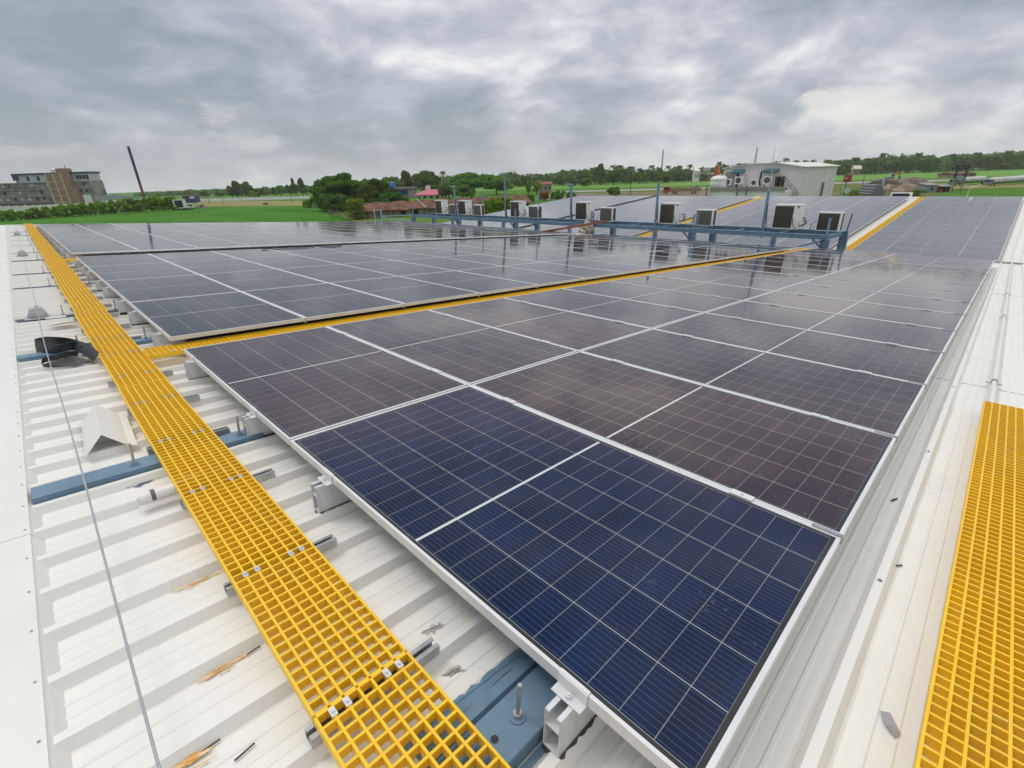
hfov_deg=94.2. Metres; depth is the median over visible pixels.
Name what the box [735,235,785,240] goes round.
solar panel
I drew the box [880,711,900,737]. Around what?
metal offcut
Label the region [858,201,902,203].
solar panel
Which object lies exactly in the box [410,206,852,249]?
steel platform
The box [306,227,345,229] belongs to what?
solar panel
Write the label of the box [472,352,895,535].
solar panel
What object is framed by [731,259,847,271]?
solar panel
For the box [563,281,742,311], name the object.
solar panel
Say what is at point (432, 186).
tree
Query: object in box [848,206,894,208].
solar panel
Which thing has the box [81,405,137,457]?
bent flashing
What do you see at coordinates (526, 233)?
solar panel
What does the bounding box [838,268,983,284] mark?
solar panel
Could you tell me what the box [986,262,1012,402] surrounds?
conduit pipe
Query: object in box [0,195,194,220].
hedge
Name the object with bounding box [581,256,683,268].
solar panel
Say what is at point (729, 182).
terrace condenser
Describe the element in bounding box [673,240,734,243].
solar panel
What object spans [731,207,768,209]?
solar panel
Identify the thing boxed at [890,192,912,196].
skylight box
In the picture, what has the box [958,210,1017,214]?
solar panel
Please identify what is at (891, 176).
excavator
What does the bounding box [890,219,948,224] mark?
solar panel
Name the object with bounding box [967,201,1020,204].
solar panel
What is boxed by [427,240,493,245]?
solar panel
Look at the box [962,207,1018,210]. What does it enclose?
solar panel
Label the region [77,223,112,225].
solar panel
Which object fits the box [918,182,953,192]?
tin shack
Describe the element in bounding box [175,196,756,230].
solar panels
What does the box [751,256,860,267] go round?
solar panel
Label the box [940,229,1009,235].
solar panel
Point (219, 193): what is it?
tree
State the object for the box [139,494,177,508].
white offcut
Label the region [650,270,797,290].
solar panel
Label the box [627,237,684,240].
solar panel
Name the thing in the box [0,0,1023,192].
sky
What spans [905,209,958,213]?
solar panel
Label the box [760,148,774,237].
lamp pole
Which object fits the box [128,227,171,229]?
solar panel
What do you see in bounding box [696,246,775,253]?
solar panel
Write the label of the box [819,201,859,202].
solar panel
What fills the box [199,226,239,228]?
solar panel
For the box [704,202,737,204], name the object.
solar panel
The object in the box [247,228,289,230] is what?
solar panel
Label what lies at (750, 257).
walkway grating
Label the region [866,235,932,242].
solar panel
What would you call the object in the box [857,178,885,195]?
pipe stack
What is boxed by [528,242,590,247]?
solar panel
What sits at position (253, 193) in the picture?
tree
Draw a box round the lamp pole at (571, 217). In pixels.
[565,183,572,221]
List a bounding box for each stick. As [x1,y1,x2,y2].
[199,738,219,752]
[234,743,254,760]
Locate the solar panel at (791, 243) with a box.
[775,241,834,248]
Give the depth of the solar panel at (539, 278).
7.97 m
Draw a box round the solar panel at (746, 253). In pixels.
[681,247,761,255]
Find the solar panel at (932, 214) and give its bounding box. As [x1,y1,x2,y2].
[900,212,955,216]
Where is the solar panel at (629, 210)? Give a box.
[617,209,648,211]
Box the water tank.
[709,175,727,190]
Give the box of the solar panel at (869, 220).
[843,218,874,222]
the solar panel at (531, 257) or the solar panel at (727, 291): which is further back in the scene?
the solar panel at (531, 257)
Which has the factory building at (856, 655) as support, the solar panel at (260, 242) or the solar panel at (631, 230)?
the solar panel at (631, 230)
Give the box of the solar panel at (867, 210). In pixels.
[842,208,889,212]
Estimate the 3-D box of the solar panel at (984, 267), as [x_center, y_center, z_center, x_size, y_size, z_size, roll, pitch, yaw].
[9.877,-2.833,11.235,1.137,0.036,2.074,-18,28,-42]
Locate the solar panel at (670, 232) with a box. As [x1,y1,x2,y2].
[658,231,697,234]
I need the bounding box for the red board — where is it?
[843,175,852,195]
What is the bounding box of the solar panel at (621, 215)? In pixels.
[616,214,629,216]
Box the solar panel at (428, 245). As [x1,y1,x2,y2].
[394,242,459,247]
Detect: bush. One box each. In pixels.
[302,196,316,207]
[479,196,513,213]
[524,193,534,201]
[539,191,548,200]
[550,190,565,199]
[566,191,575,197]
[606,187,613,195]
[613,186,620,195]
[840,189,859,194]
[904,191,920,195]
[912,190,926,192]
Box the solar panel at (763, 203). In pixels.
[746,202,781,204]
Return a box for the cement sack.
[578,220,594,233]
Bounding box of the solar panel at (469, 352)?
[328,310,576,384]
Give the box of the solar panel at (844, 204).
[814,203,855,205]
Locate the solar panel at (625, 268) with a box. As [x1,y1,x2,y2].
[546,259,655,273]
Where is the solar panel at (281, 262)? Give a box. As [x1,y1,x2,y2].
[240,255,336,268]
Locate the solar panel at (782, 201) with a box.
[752,200,787,202]
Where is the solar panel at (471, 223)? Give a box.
[461,222,484,225]
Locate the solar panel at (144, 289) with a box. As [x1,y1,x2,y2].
[104,275,239,304]
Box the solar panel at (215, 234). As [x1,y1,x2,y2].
[192,232,239,235]
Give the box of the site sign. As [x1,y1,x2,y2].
[83,195,92,205]
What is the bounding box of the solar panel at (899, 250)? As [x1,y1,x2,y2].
[852,245,922,254]
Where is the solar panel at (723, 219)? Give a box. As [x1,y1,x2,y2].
[716,217,738,220]
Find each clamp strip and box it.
[152,255,305,322]
[212,251,404,307]
[325,326,843,543]
[429,310,897,442]
[506,298,926,388]
[567,289,943,354]
[625,283,955,332]
[649,275,964,315]
[694,271,971,302]
[710,266,976,293]
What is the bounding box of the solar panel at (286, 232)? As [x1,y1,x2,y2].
[261,231,312,233]
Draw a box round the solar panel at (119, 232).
[94,230,145,234]
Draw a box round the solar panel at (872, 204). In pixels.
[852,203,897,205]
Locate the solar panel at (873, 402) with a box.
[582,329,925,436]
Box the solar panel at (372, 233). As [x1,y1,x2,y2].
[351,232,395,235]
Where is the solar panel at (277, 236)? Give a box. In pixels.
[246,234,302,238]
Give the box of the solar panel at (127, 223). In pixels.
[109,223,146,224]
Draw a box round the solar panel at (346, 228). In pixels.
[327,227,365,228]
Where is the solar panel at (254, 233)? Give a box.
[228,231,274,234]
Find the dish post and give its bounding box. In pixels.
[841,187,850,195]
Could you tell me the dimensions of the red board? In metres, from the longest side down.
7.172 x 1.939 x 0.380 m
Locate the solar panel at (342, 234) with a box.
[316,233,367,236]
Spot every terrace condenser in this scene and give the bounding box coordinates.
[727,179,731,186]
[734,176,743,186]
[751,179,757,186]
[763,176,772,186]
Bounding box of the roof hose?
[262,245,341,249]
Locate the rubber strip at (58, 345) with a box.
[34,337,99,367]
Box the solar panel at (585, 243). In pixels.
[551,241,615,245]
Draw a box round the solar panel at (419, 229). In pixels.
[395,228,432,230]
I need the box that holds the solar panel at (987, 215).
[955,214,1015,217]
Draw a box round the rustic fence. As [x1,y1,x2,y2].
[328,209,353,220]
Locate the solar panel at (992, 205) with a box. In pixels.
[964,204,1019,207]
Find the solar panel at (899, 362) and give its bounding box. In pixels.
[653,313,942,383]
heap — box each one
[194,204,207,208]
[868,177,927,187]
[883,184,894,192]
[894,184,918,191]
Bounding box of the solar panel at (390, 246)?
[356,243,425,249]
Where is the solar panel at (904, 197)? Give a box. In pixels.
[868,196,909,198]
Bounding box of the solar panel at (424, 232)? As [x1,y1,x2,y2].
[398,231,448,233]
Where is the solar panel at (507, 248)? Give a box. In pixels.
[467,245,543,251]
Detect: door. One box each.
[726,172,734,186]
[774,176,784,186]
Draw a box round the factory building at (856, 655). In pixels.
[0,197,1023,767]
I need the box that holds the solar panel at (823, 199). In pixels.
[791,198,827,200]
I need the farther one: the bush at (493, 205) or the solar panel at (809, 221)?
the bush at (493, 205)
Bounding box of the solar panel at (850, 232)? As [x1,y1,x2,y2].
[806,228,856,234]
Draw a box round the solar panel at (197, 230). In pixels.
[177,229,222,232]
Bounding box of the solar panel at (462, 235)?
[430,233,485,237]
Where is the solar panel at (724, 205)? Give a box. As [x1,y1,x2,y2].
[696,204,730,206]
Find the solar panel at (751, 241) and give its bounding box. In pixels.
[726,238,780,244]
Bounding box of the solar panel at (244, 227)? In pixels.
[226,226,264,228]
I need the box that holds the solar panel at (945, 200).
[921,199,969,200]
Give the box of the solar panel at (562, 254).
[519,250,602,258]
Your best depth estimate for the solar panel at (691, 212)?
31.12 m
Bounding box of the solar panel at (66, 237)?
[51,234,109,239]
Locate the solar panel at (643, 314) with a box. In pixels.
[506,289,702,327]
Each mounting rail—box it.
[60,248,67,253]
[65,234,575,257]
[73,258,83,267]
[80,264,89,275]
[85,269,99,280]
[94,277,106,291]
[102,284,119,298]
[116,297,133,314]
[127,307,149,325]
[151,250,787,346]
[184,354,209,379]
[241,406,275,436]
[310,467,351,513]
[542,668,597,759]
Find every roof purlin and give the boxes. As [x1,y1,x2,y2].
[12,253,65,261]
[12,264,80,275]
[13,275,94,289]
[15,300,118,322]
[17,327,152,361]
[31,416,263,504]
[436,665,557,767]
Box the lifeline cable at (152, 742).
[15,225,160,767]
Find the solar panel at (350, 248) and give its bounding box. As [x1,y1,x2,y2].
[318,245,387,252]
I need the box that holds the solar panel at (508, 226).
[497,224,525,227]
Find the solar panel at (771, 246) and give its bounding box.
[728,243,799,249]
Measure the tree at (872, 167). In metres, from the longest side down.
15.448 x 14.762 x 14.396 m
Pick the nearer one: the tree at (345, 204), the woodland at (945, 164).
the tree at (345, 204)
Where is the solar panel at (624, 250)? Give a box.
[575,246,652,252]
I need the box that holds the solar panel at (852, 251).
[807,248,895,255]
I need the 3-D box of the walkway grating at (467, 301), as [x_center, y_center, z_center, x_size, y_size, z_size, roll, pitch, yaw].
[0.279,-1.322,6.886,3.047,0.041,0.273,-18,28,-42]
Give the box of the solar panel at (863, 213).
[840,211,884,215]
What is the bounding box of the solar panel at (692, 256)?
[634,251,727,261]
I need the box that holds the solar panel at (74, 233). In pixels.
[48,231,99,235]
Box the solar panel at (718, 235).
[696,233,739,237]
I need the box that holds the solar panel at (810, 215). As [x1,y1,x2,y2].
[803,214,817,216]
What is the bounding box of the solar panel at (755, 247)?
[713,244,787,251]
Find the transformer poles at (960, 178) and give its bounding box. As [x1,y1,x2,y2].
[949,164,971,192]
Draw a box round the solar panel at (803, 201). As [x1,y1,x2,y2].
[785,200,822,202]
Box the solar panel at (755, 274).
[682,266,817,282]
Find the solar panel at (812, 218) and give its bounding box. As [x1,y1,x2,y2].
[802,217,817,220]
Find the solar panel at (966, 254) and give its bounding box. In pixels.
[920,249,1000,260]
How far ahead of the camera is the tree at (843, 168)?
554.92 m
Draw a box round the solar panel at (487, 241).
[455,239,515,243]
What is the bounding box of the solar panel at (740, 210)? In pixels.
[721,209,760,211]
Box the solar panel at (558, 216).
[542,215,568,217]
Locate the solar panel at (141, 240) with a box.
[113,237,174,243]
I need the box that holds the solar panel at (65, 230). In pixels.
[43,228,90,232]
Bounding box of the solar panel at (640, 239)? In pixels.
[610,237,670,241]
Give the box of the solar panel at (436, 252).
[394,248,477,256]
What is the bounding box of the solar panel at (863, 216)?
[844,214,879,218]
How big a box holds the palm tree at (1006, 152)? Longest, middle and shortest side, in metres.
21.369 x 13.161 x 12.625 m
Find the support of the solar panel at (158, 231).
on the mounting rail
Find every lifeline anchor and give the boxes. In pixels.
[16,250,35,256]
[24,305,65,320]
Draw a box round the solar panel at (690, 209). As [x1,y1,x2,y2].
[683,208,703,210]
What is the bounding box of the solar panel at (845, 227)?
[808,224,862,229]
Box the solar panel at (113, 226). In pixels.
[81,225,123,227]
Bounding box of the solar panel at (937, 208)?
[910,206,961,210]
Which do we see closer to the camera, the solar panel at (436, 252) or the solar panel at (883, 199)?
the solar panel at (436, 252)
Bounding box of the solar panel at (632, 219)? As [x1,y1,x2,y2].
[616,217,650,220]
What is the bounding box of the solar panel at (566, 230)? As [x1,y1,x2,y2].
[545,227,576,231]
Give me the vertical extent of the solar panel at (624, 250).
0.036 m
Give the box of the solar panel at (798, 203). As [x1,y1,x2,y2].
[780,202,815,204]
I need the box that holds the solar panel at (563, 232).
[543,231,581,233]
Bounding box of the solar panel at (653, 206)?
[637,205,659,207]
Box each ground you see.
[0,167,1023,222]
[831,183,943,196]
[952,184,1023,188]
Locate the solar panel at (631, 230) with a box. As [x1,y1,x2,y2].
[616,228,649,232]
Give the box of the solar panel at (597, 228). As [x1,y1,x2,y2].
[595,227,616,229]
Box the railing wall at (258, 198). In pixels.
[200,196,309,201]
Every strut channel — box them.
[64,296,103,301]
[70,304,111,310]
[73,313,118,320]
[81,323,129,332]
[89,335,141,344]
[107,370,173,386]
[127,394,199,415]
[146,426,229,454]
[180,468,275,509]
[223,534,336,597]
[304,637,439,748]
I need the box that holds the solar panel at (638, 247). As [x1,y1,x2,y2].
[602,244,671,250]
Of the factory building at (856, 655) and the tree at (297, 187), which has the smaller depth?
the factory building at (856, 655)
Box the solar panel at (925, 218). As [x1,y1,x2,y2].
[896,216,952,220]
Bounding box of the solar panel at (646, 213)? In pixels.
[634,212,659,215]
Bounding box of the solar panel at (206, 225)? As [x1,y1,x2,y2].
[187,224,218,226]
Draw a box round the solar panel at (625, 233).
[599,230,641,235]
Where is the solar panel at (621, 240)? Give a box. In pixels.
[591,238,651,242]
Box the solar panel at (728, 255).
[660,249,745,258]
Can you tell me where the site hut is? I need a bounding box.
[182,195,200,202]
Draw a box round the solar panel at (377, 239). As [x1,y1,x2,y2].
[346,236,404,241]
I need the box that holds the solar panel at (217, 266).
[170,259,273,273]
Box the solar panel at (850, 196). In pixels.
[831,196,869,197]
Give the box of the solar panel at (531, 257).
[482,252,575,261]
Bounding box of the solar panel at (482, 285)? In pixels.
[400,271,537,294]
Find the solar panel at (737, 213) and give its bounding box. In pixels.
[716,212,754,214]
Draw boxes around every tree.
[183,190,191,194]
[198,191,209,195]
[213,191,226,196]
[226,185,234,197]
[231,181,241,197]
[242,181,248,196]
[244,185,254,194]
[249,190,258,196]
[255,189,264,196]
[264,190,271,194]
[274,185,287,195]
[285,184,295,195]
[293,183,298,194]
[297,178,304,194]
[299,185,309,194]
[307,172,370,209]
[318,193,343,212]
[342,197,367,210]
[351,178,396,203]
[377,191,407,201]
[381,176,400,186]
[400,170,412,186]
[407,170,440,186]
[421,184,437,190]
[437,184,451,197]
[444,172,497,197]
[449,183,475,197]
[483,174,513,194]
[525,182,531,192]
[531,181,541,193]
[567,179,575,185]
[579,178,591,186]
[596,163,604,184]
[606,170,620,184]
[621,176,632,184]
[630,173,649,183]
[655,173,671,182]
[837,162,850,174]
[850,157,861,165]
[861,158,871,174]
[864,160,877,173]
[878,153,889,173]
[888,157,897,172]
[898,155,908,171]
[901,159,916,172]
[911,152,925,172]
[923,158,940,172]
[946,154,957,170]
[952,157,968,171]
[973,152,983,163]
[980,155,1000,170]
[1002,150,1014,169]
[1006,154,1023,169]
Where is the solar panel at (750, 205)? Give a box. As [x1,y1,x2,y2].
[737,204,773,206]
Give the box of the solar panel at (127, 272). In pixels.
[88,262,197,282]
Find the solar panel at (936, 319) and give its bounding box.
[745,291,963,330]
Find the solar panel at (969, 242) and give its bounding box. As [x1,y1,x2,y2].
[931,238,1005,246]
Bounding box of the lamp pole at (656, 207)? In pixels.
[654,183,659,231]
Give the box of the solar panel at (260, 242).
[226,239,295,246]
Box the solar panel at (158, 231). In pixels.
[135,230,185,233]
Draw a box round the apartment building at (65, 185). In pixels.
[0,165,106,205]
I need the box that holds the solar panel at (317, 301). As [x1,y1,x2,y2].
[242,283,403,320]
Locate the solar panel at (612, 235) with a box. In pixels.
[587,234,639,236]
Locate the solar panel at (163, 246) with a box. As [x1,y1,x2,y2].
[126,242,197,251]
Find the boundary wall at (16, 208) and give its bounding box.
[0,202,93,211]
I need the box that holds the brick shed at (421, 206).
[346,195,532,219]
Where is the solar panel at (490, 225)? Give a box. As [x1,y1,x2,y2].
[476,223,505,226]
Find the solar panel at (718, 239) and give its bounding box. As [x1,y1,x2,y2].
[684,236,732,241]
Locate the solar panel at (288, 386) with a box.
[183,327,467,444]
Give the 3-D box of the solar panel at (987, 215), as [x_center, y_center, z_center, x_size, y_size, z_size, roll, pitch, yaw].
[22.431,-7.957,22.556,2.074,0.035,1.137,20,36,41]
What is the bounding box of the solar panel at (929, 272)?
[851,264,986,278]
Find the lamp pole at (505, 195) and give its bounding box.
[500,173,506,222]
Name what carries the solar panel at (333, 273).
on the mounting rail at (124, 307)
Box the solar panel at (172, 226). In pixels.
[153,225,192,226]
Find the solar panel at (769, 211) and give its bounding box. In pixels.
[758,210,773,212]
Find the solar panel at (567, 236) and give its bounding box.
[552,235,603,238]
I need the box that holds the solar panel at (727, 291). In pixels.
[611,275,772,299]
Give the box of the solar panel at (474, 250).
[434,246,511,253]
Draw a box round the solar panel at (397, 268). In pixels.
[342,261,453,275]
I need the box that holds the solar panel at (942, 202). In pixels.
[917,201,967,203]
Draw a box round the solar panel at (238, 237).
[206,235,263,240]
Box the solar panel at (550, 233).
[513,231,565,234]
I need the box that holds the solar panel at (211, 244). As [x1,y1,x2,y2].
[180,241,249,248]
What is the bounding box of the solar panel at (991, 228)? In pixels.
[944,225,1010,230]
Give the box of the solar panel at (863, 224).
[842,221,868,226]
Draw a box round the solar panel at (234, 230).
[211,229,253,231]
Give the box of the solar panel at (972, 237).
[936,233,1007,240]
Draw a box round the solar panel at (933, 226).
[884,223,945,228]
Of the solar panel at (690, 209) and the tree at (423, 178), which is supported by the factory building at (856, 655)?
the solar panel at (690, 209)
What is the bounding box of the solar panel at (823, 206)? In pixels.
[807,205,849,207]
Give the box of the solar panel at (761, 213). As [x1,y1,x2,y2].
[750,212,773,215]
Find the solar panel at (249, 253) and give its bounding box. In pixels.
[213,249,294,258]
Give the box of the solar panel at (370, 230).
[347,229,393,231]
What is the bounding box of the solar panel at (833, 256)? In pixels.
[782,252,879,260]
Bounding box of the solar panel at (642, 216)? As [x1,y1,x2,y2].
[626,215,654,217]
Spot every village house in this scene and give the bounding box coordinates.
[390,178,416,197]
[540,181,551,191]
[692,169,700,181]
[699,172,714,181]
[850,165,861,174]
[937,172,975,177]
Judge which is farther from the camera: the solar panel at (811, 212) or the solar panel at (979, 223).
the solar panel at (811, 212)
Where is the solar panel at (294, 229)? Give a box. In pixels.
[274,228,314,230]
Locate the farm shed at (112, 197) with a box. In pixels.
[100,194,140,202]
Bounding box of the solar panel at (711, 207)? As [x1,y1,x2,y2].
[690,206,723,208]
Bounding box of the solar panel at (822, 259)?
[767,254,870,263]
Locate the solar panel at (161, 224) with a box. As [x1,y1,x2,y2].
[143,223,179,224]
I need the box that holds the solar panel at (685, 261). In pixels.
[612,253,706,264]
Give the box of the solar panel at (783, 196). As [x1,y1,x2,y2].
[764,196,798,197]
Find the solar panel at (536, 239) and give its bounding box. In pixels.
[510,237,567,241]
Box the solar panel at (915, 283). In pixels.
[821,272,979,292]
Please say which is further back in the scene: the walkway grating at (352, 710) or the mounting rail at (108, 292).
the mounting rail at (108, 292)
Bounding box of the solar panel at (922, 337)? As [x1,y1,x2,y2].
[705,301,954,351]
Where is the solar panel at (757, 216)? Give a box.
[741,215,772,218]
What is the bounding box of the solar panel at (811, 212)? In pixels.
[804,211,839,213]
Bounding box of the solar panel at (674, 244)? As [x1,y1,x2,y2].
[643,242,706,246]
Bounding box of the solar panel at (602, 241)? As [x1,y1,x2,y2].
[569,239,631,243]
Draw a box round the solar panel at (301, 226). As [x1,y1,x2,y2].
[288,225,316,227]
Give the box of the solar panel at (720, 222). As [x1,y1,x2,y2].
[688,221,729,223]
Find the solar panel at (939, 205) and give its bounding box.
[914,204,964,206]
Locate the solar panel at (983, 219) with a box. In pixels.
[951,217,1014,221]
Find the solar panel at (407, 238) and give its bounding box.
[378,235,434,240]
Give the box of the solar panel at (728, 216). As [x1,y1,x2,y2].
[716,214,746,217]
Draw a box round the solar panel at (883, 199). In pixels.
[862,198,905,200]
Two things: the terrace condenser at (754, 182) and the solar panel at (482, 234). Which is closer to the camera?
the solar panel at (482, 234)
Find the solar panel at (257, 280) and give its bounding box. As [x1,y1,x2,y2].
[200,269,325,290]
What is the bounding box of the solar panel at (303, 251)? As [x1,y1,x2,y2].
[269,247,346,254]
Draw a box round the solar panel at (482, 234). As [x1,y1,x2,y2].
[452,233,508,236]
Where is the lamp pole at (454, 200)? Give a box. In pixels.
[450,186,456,216]
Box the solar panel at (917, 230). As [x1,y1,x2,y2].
[879,227,941,232]
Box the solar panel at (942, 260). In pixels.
[883,256,992,265]
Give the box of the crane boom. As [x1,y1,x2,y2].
[127,146,145,202]
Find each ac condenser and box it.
[435,200,448,214]
[449,204,457,214]
[458,200,472,215]
[472,204,484,216]
[510,201,525,217]
[526,206,541,218]
[575,201,594,220]
[597,207,615,221]
[659,202,684,224]
[691,209,716,226]
[771,204,806,230]
[809,211,845,232]
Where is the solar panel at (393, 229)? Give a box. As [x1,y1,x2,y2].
[377,228,417,230]
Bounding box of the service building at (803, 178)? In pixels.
[705,162,840,196]
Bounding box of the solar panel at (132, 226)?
[117,225,156,227]
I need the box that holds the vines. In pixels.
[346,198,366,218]
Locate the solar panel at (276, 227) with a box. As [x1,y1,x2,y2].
[258,226,295,227]
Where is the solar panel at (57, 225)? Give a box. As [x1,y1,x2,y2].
[38,224,78,225]
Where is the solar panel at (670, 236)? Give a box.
[645,233,686,238]
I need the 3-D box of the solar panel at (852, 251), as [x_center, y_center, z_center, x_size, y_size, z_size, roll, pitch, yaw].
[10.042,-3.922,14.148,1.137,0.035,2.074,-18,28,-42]
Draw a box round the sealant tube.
[136,475,197,503]
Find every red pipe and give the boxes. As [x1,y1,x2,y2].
[539,221,600,231]
[556,220,606,230]
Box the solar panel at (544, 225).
[531,224,560,226]
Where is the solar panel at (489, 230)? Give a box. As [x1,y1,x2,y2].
[472,229,511,231]
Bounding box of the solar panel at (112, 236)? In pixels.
[103,234,156,238]
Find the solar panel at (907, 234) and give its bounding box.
[873,231,937,238]
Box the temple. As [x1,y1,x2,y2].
[414,185,450,198]
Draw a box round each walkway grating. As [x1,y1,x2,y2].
[26,227,37,229]
[28,230,41,234]
[30,235,46,240]
[34,241,54,249]
[38,249,64,260]
[45,261,79,279]
[56,278,107,312]
[60,258,76,261]
[74,310,166,387]
[118,379,406,723]
[143,304,448,359]
[313,652,510,767]
[441,281,594,305]
[589,268,681,282]
[640,231,659,236]
[678,259,737,268]
[727,202,748,207]
[736,253,780,259]
[777,248,808,253]
[846,241,862,249]
[856,229,879,240]
[874,219,893,228]
[888,211,905,218]
[900,203,916,210]
[912,197,924,202]
[913,401,1023,767]
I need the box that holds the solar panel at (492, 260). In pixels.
[443,254,539,265]
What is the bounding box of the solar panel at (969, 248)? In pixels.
[926,243,1002,252]
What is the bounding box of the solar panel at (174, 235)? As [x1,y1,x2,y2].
[150,233,200,236]
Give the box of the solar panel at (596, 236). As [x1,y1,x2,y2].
[568,235,621,237]
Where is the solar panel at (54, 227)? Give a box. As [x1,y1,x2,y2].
[40,226,83,228]
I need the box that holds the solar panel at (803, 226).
[765,223,813,227]
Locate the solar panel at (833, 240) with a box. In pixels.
[782,238,837,243]
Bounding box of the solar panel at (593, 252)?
[547,248,631,255]
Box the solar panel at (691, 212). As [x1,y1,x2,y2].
[683,211,695,213]
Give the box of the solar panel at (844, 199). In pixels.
[824,198,865,200]
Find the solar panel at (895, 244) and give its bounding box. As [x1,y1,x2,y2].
[859,240,928,248]
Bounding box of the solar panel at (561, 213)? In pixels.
[551,212,574,214]
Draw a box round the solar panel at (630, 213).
[616,212,640,214]
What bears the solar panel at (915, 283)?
on the mounting rail at (569, 716)
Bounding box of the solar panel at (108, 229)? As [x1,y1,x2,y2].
[86,228,130,230]
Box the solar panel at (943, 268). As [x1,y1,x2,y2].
[864,261,988,273]
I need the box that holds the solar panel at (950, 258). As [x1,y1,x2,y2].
[890,253,994,262]
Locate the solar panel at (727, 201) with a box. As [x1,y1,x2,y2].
[710,200,744,201]
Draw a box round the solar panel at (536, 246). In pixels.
[495,243,570,249]
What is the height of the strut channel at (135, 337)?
0.050 m
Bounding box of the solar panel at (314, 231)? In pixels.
[298,230,341,233]
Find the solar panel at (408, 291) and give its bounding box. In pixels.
[331,276,478,305]
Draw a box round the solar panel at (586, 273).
[506,262,623,279]
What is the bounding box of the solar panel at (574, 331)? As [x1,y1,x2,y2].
[430,298,649,350]
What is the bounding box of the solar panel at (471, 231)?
[446,230,484,232]
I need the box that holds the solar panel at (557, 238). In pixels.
[532,236,587,239]
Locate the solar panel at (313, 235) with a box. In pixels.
[282,233,337,237]
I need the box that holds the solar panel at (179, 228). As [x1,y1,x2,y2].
[162,227,203,229]
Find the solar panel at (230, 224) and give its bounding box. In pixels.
[212,224,248,225]
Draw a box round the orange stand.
[715,165,722,175]
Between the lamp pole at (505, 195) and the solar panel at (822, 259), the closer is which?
the solar panel at (822, 259)
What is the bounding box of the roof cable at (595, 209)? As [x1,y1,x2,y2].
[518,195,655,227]
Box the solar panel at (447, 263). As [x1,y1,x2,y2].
[395,257,498,270]
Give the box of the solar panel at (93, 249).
[63,244,138,253]
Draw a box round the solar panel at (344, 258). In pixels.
[298,253,393,263]
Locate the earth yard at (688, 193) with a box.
[534,190,709,199]
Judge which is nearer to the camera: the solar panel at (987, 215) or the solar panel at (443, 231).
the solar panel at (443, 231)
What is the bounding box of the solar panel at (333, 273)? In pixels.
[279,264,394,282]
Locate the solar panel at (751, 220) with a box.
[733,218,772,222]
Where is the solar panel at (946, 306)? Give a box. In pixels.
[776,284,970,313]
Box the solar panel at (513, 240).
[484,238,543,242]
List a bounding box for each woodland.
[133,185,313,196]
[361,165,710,188]
[710,159,842,173]
[830,150,1023,174]
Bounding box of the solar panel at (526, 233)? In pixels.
[499,231,547,235]
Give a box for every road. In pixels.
[550,187,709,192]
[834,178,989,183]
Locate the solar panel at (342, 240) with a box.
[310,237,372,242]
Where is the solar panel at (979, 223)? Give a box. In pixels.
[948,221,1012,226]
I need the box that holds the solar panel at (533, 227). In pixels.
[518,226,552,229]
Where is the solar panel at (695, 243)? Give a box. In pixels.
[659,241,723,245]
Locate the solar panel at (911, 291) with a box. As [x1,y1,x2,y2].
[799,277,975,301]
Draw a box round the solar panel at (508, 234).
[483,232,528,236]
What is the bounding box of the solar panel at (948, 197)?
[924,196,971,198]
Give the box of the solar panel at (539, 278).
[457,266,584,286]
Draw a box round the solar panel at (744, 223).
[725,221,768,225]
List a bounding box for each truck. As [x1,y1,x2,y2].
[172,199,193,209]
[663,187,700,193]
[948,176,986,185]
[983,175,1023,185]
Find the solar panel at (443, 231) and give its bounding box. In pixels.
[429,230,470,232]
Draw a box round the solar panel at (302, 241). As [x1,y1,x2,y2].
[270,238,336,244]
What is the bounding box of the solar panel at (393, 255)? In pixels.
[351,250,435,259]
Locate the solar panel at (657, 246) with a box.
[620,243,693,248]
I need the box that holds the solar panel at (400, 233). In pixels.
[377,231,418,234]
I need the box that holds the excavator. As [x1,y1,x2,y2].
[884,172,900,178]
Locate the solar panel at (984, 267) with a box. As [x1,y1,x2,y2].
[874,258,990,269]
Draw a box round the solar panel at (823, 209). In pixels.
[804,208,845,210]
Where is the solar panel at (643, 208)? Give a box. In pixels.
[629,207,654,209]
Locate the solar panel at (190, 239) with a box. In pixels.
[161,236,224,241]
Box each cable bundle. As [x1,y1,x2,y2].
[83,235,564,255]
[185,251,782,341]
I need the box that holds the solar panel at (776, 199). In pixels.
[758,198,792,199]
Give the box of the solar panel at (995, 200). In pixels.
[970,199,1022,201]
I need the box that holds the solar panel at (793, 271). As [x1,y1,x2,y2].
[707,262,834,276]
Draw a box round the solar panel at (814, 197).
[796,196,832,197]
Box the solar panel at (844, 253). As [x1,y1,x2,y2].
[794,250,887,257]
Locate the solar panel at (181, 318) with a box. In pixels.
[129,292,304,340]
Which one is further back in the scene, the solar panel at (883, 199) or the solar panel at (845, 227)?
the solar panel at (883, 199)
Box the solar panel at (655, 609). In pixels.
[290,386,840,767]
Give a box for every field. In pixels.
[0,206,349,224]
[194,201,316,206]
[474,181,709,190]
[835,168,1023,180]
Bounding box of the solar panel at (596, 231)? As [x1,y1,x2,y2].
[572,229,608,233]
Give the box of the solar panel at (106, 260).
[76,254,167,267]
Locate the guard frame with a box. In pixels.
[373,209,412,221]
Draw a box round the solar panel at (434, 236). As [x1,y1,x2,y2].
[406,234,461,239]
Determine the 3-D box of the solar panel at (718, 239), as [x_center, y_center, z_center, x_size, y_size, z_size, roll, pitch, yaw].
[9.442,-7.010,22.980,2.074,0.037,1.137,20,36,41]
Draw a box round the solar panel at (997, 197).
[972,196,1023,198]
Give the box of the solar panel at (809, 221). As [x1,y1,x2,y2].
[771,220,816,223]
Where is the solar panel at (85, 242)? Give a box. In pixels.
[56,239,122,246]
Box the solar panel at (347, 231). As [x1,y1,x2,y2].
[324,230,365,232]
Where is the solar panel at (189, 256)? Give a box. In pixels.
[150,251,236,261]
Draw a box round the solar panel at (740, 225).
[721,224,760,226]

